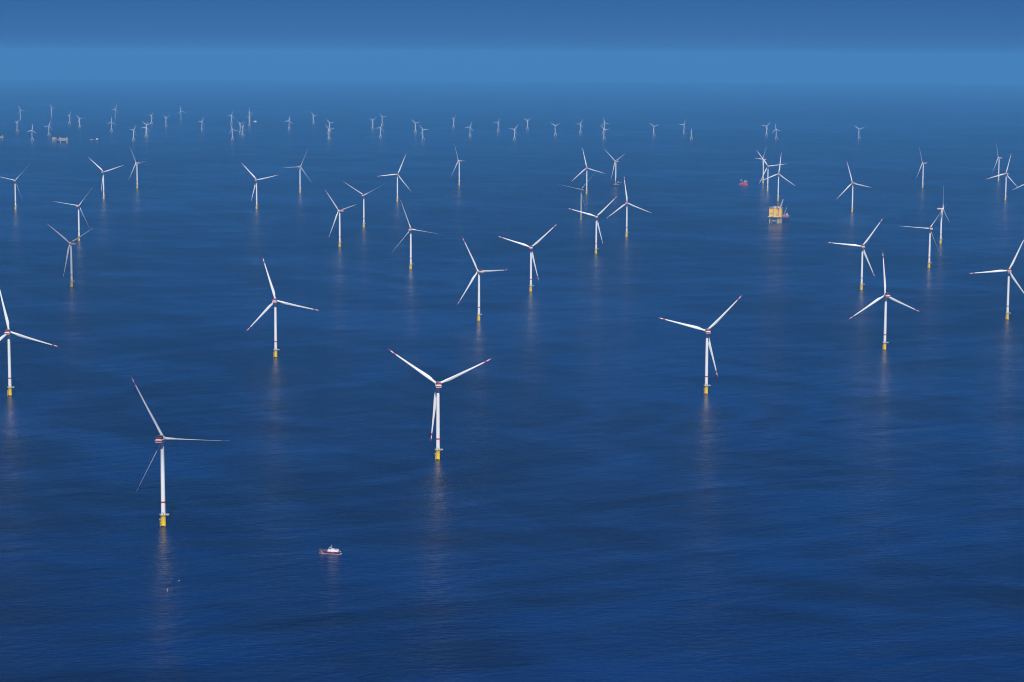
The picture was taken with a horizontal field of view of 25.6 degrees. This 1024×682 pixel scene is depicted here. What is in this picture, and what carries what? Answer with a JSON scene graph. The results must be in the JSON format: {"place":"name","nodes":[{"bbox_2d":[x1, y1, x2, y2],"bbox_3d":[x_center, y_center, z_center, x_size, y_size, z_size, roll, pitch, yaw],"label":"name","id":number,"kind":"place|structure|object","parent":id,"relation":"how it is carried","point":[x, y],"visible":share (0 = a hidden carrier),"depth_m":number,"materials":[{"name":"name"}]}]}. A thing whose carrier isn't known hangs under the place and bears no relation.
{"place":"outdoors","nodes":[
{"label":"outdoors","id":0,"kind":"place"},
{"bbox_2d":[0,79,1023,681],"bbox_3d":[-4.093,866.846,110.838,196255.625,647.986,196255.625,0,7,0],"label":"sea","id":1,"kind":"structure","parent":0,"point":[814,485],"depth_m":3780.27,"materials":[{"name":"liquid"}]},
{"bbox_2d":[2,163,30,209],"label":"wind turbine","id":2,"kind":"object","parent":1,"relation":"on","point":[15,183],"visible":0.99,"depth_m":7906.24,"materials":[{"name":"white paint"}]},
{"bbox_2d":[0,291,58,395],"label":"wind turbine","id":3,"kind":"object","parent":1,"relation":"on","point":[8,332],"visible":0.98,"depth_m":3616.46,"materials":[{"name":"white paint"}]},
{"bbox_2d":[59,137,67,142],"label":"offshore platform","id":4,"kind":"structure","parent":1,"relation":"on","point":[63,139],"depth_m":13900.23,"materials":[{"name":"grey metal"}]},
{"bbox_2d":[49,225,92,286],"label":"wind turbine","id":5,"kind":"object","parent":1,"relation":"on","point":[71,243],"visible":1,"depth_m":5299.99,"materials":[{"name":"white paint"}]},
{"bbox_2d":[54,187,92,240],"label":"wind turbine","id":6,"kind":"object","parent":1,"relation":"on","point":[78,205],"visible":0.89,"depth_m":6606.41,"materials":[{"name":"white paint"}]},
{"bbox_2d":[89,158,122,198],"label":"wind turbine","id":7,"kind":"object","parent":1,"relation":"on","point":[103,177],"visible":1,"depth_m":8501.90,"materials":[{"name":"white paint"}]},
{"bbox_2d":[130,148,145,187],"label":"wind turbine","id":8,"kind":"object","parent":1,"relation":"on","point":[136,169],"visible":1,"depth_m":9204.10,"materials":[{"name":"white paint"}]},
{"bbox_2d":[131,377,219,526],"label":"wind turbine","id":9,"kind":"object","parent":1,"relation":"on","point":[161,440],"visible":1,"depth_m":2622.64,"materials":[{"name":"white paint"}]},
{"bbox_2d":[244,166,276,208],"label":"wind turbine","id":10,"kind":"object","parent":1,"relation":"on","point":[256,180],"visible":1,"depth_m":8005.69,"materials":[{"name":"white paint"}]},
{"bbox_2d":[248,259,319,356],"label":"wind turbine","id":11,"kind":"object","parent":1,"relation":"on","point":[274,302],"visible":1,"depth_m":4091.03,"materials":[{"name":"white paint"}]},
{"bbox_2d":[285,152,309,192],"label":"wind turbine","id":12,"kind":"object","parent":1,"relation":"on","point":[299,166],"visible":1,"depth_m":8961.35,"materials":[{"name":"white paint"}]},
{"bbox_2d":[319,547,341,554],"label":"patrol boat","id":13,"kind":"object","parent":1,"relation":"on","point":[330,550],"visible":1,"depth_m":2488.38,"materials":[{"name":"metal"}]},
{"bbox_2d":[325,190,353,246],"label":"wind turbine","id":14,"kind":"object","parent":1,"relation":"on","point":[339,211],"visible":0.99,"depth_m":6438.19,"materials":[{"name":"white paint"}]},
{"bbox_2d":[343,181,385,227],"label":"wind turbine","id":15,"kind":"object","parent":1,"relation":"on","point":[363,195],"visible":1,"depth_m":7161.32,"materials":[{"name":"white paint"}]},
{"bbox_2d":[382,155,410,201],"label":"wind turbine","id":16,"kind":"object","parent":1,"relation":"on","point":[397,180],"visible":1,"depth_m":8430.00,"materials":[{"name":"white paint"}]},
{"bbox_2d":[392,202,436,268],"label":"wind turbine","id":17,"kind":"object","parent":1,"relation":"on","point":[410,229],"visible":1,"depth_m":5774.41,"materials":[{"name":"white paint"}]},
{"bbox_2d":[390,350,491,459],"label":"wind turbine","id":18,"kind":"object","parent":1,"relation":"on","point":[436,407],"visible":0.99,"depth_m":3063.77,"materials":[{"name":"white paint"}]},
{"bbox_2d":[451,145,461,184],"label":"wind turbine","id":19,"kind":"object","parent":1,"relation":"on","point":[459,168],"visible":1,"depth_m":9524.42,"materials":[{"name":"white paint"}]},
{"bbox_2d":[457,237,502,320],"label":"wind turbine","id":20,"kind":"object","parent":1,"relation":"on","point":[479,271],"visible":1,"depth_m":4659.13,"materials":[{"name":"white paint"}]},
{"bbox_2d":[498,224,556,291],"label":"wind turbine","id":21,"kind":"object","parent":1,"relation":"on","point":[531,255],"visible":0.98,"depth_m":5244.45,"materials":[{"name":"white paint"}]},
{"bbox_2d":[564,173,594,219],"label":"wind turbine","id":22,"kind":"object","parent":1,"relation":"on","point":[581,189],"visible":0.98,"depth_m":7524.13,"materials":[{"name":"white paint"}]},
{"bbox_2d":[572,148,601,193],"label":"wind turbine","id":23,"kind":"object","parent":1,"relation":"on","point":[586,168],"visible":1,"depth_m":8977.69,"materials":[{"name":"white paint"}]},
{"bbox_2d":[568,197,615,253],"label":"wind turbine","id":24,"kind":"object","parent":1,"relation":"on","point":[597,224],"visible":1,"depth_m":6256.69,"materials":[{"name":"white paint"}]},
{"bbox_2d":[605,150,621,184],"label":"wind turbine","id":25,"kind":"object","parent":1,"relation":"on","point":[615,161],"visible":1,"depth_m":9554.90,"materials":[{"name":"white paint"}]},
{"bbox_2d":[611,178,621,185],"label":"service vessel","id":26,"kind":"object","parent":1,"relation":"on","point":[619,184],"visible":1,"depth_m":9534.90,"materials":[{"name":"blue paint"}]},
{"bbox_2d":[607,179,650,236],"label":"wind turbine","id":27,"kind":"object","parent":1,"relation":"on","point":[626,204],"visible":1,"depth_m":6843.78,"materials":[{"name":"white paint"}]},
{"bbox_2d":[660,295,741,393],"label":"wind turbine","id":28,"kind":"object","parent":1,"relation":"on","point":[708,343],"visible":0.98,"depth_m":3669.12,"materials":[{"name":"white paint"}]},
{"bbox_2d":[739,179,747,184],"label":"offshore vessel","id":29,"kind":"object","parent":1,"relation":"on","point":[745,182],"visible":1,"depth_m":9661.18,"materials":[{"name":"red paint"}]},
{"bbox_2d":[757,145,766,182],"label":"wind turbine","id":30,"kind":"object","parent":1,"relation":"on","point":[762,166],"visible":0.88,"depth_m":9792.44,"materials":[{"name":"white paint"}]},
{"bbox_2d":[757,151,782,190],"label":"wind turbine","id":31,"kind":"object","parent":1,"relation":"on","point":[768,166],"visible":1,"depth_m":9194.58,"materials":[{"name":"white paint"}]},
{"bbox_2d":[768,199,783,222],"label":"converter platform","id":32,"kind":"structure","parent":1,"relation":"on","point":[775,211],"depth_m":7441.30,"materials":[{"name":"yellow metal"}]},
{"bbox_2d":[762,158,794,200],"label":"wind turbine","id":33,"kind":"object","parent":1,"relation":"on","point":[778,174],"visible":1,"depth_m":8593.05,"materials":[{"name":"white paint"}]},
{"bbox_2d":[782,207,789,221],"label":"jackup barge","id":34,"kind":"object","parent":1,"relation":"on","point":[785,216],"visible":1,"depth_m":7500.09,"materials":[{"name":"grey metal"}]},
{"bbox_2d":[827,220,881,289],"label":"wind turbine","id":35,"kind":"object","parent":1,"relation":"on","point":[862,246],"visible":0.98,"depth_m":5316.44,"materials":[{"name":"white paint"}]},
{"bbox_2d":[843,163,871,211],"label":"wind turbine","id":36,"kind":"object","parent":1,"relation":"on","point":[852,183],"visible":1,"depth_m":7991.52,"materials":[{"name":"white paint"}]},
{"bbox_2d":[848,257,919,349],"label":"wind turbine","id":37,"kind":"object","parent":1,"relation":"on","point":[885,295],"visible":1,"depth_m":4233.35,"materials":[{"name":"white paint"}]},
{"bbox_2d":[915,148,927,187],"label":"wind turbine","id":38,"kind":"object","parent":1,"relation":"on","point":[922,172],"visible":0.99,"depth_m":9510.49,"materials":[{"name":"white paint"}]},
{"bbox_2d":[905,215,939,267],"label":"wind turbine","id":39,"kind":"object","parent":1,"relation":"on","point":[930,228],"visible":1,"depth_m":5878.99,"materials":[{"name":"white paint"}]},
{"bbox_2d":[937,189,947,243],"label":"wind turbine","id":40,"kind":"object","parent":1,"relation":"on","point":[942,210],"visible":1,"depth_m":6650.37,"materials":[{"name":"white paint"}]},
{"bbox_2d":[969,239,1023,319],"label":"wind turbine","id":41,"kind":"object","parent":1,"relation":"on","point":[1008,270],"visible":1,"depth_m":4731.48,"materials":[{"name":"white paint"}]},
{"bbox_2d":[993,145,1001,180],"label":"wind turbine","id":42,"kind":"object","parent":1,"relation":"on","point":[998,164],"visible":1,"depth_m":10060.61,"materials":[{"name":"white paint"}]},
{"bbox_2d":[987,156,1015,199],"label":"wind turbine","id":43,"kind":"object","parent":1,"relation":"on","point":[1006,173],"visible":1,"depth_m":8689.90,"materials":[{"name":"white paint"}]},
{"bbox_2d":[0,0,1023,83],"label":"sky","id":44,"kind":"structure","parent":0,"point":[784,41],"materials":[{"name":"blue"}]}
]}

